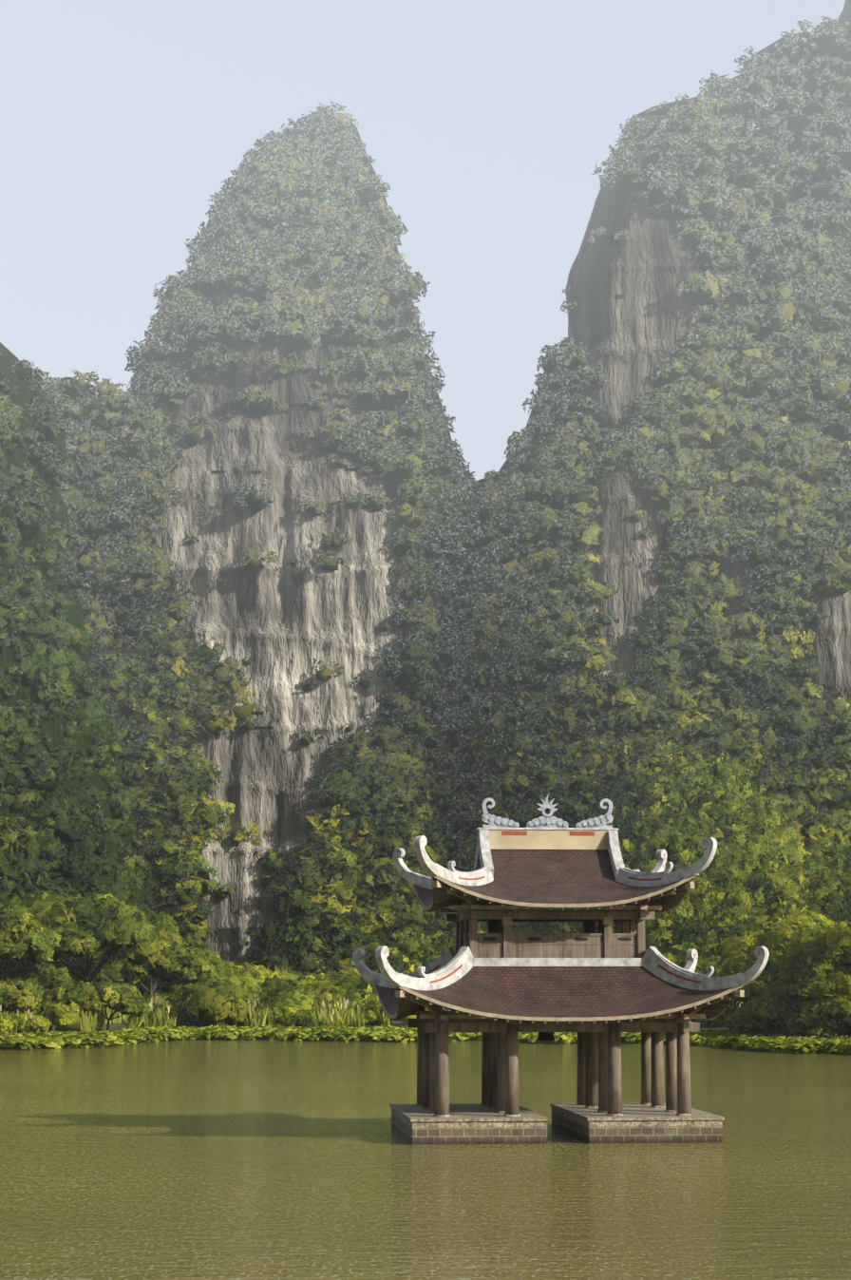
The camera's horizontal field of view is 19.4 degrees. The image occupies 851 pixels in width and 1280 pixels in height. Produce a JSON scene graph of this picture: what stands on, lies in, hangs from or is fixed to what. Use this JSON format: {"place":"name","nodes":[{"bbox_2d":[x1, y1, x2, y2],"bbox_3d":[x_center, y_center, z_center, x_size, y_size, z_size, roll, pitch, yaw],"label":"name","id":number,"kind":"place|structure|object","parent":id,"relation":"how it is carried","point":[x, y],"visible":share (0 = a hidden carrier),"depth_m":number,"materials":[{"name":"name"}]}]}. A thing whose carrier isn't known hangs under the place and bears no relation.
{"place":"outdoors","nodes":[
{"label":"outdoors","id":0,"kind":"place"},
{"bbox_2d":[0,342,165,1012],"bbox_3d":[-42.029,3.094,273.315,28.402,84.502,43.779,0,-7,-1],"label":"foliage","id":1,"kind":"object","parent":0,"point":[40,587],"depth_m":265.09,"materials":[{"name":"green plant"}]},
{"bbox_2d":[41,377,147,599],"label":"saddle ridge hill","id":2,"kind":"structure","parent":0,"point":[79,468],"depth_m":310.26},
{"bbox_2d":[36,369,214,649],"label":"foliage","id":3,"kind":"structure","parent":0,"point":[104,484],"depth_m":308.65,"materials":[{"name":"green plant"}]},
{"bbox_2d":[72,99,478,977],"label":"foliage","id":4,"kind":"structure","parent":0,"point":[296,147],"depth_m":308.08,"materials":[{"name":"green plant"}]},
{"bbox_2d":[109,109,469,969],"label":"rock cliff","id":5,"kind":"structure","parent":0,"point":[280,624],"depth_m":305.50,"materials":[{"name":"grey stone"}]},
{"bbox_2d":[14,978,827,1031],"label":"shrubs","id":6,"kind":"object","parent":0,"point":[283,1011],"depth_m":235.89,"materials":[{"name":"green plant"}]},
{"bbox_2d":[0,0,845,480],"label":"sky","id":7,"kind":"structure","parent":0,"point":[487,124],"materials":[{"name":"blue"}]},
{"bbox_2d":[0,1037,850,1279],"bbox_3d":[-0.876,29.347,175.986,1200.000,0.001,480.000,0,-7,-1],"label":"lake water","id":8,"kind":"structure","parent":0,"point":[223,1159],"depth_m":74.25,"materials":[{"name":"green liquid"}]},
{"bbox_2d":[0,1023,850,1054],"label":"hyacinth plants","id":9,"kind":"object","parent":8,"relation":"on","point":[783,1043],"visible":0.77,"depth_m":204.39,"materials":[{"name":"green plant"}]},
{"bbox_2d":[352,793,769,1145],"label":"pavilion","id":10,"kind":"structure","parent":8,"relation":"in","point":[499,984],"depth_m":90.07,"materials":[{"name":"brown wood"}]},
{"bbox_2d":[0,889,850,1036],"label":"bushes","id":11,"kind":"object","parent":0,"point":[37,917],"depth_m":230.14,"materials":[{"name":"green plant"}]},
{"bbox_2d":[0,909,850,1035],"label":"bushes","id":12,"kind":"object","parent":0,"point":[812,940],"depth_m":200.47,"materials":[{"name":"green plant"}]},
{"bbox_2d":[20,1012,844,1036],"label":"bank","id":13,"kind":"structure","parent":0,"point":[398,1023],"depth_m":235.71,"materials":[{"name":"green plant"}]},
{"bbox_2d":[0,948,762,1013],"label":"shrub belt","id":14,"kind":"object","parent":13,"relation":"on","point":[350,982],"depth_m":254.71,"materials":[{"name":"green plant"}]},
{"bbox_2d":[21,950,748,1012],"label":"bright shrub","id":15,"kind":"object","parent":13,"relation":"on","point":[246,982],"depth_m":257.09,"materials":[{"name":"green plant"}]},
{"bbox_2d":[0,993,779,1026],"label":"shrubs","id":16,"kind":"object","parent":13,"relation":"on","point":[250,1005],"visible":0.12,"depth_m":235.43,"materials":[{"name":"green plant"}]},
{"bbox_2d":[0,996,816,1035],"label":"reeds","id":17,"kind":"object","parent":13,"relation":"on","point":[92,1021],"visible":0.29,"depth_m":230.49,"materials":[{"name":"green plant"}]},
{"bbox_2d":[8,978,850,1036],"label":"shore bush","id":18,"kind":"object","parent":13,"relation":"on","point":[203,994],"depth_m":234.26,"materials":[{"name":"green plant"}]},
{"bbox_2d":[367,728,850,974],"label":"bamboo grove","id":19,"kind":"object","parent":13,"relation":"on","point":[804,871],"depth_m":277.77,"materials":[{"name":"green plant"}]},
{"bbox_2d":[436,12,850,907],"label":"foliage","id":20,"kind":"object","parent":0,"point":[822,288],"depth_m":302.98,"materials":[{"name":"green plant"}]},
{"bbox_2d":[453,0,850,844],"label":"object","id":21,"kind":"structure","parent":0,"point":[634,321],"depth_m":304.19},
{"bbox_2d":[434,347,850,871],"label":"trees","id":22,"kind":"object","parent":21,"relation":"on","point":[589,404],"depth_m":297.24,"materials":[{"name":"green plant"}]}
]}

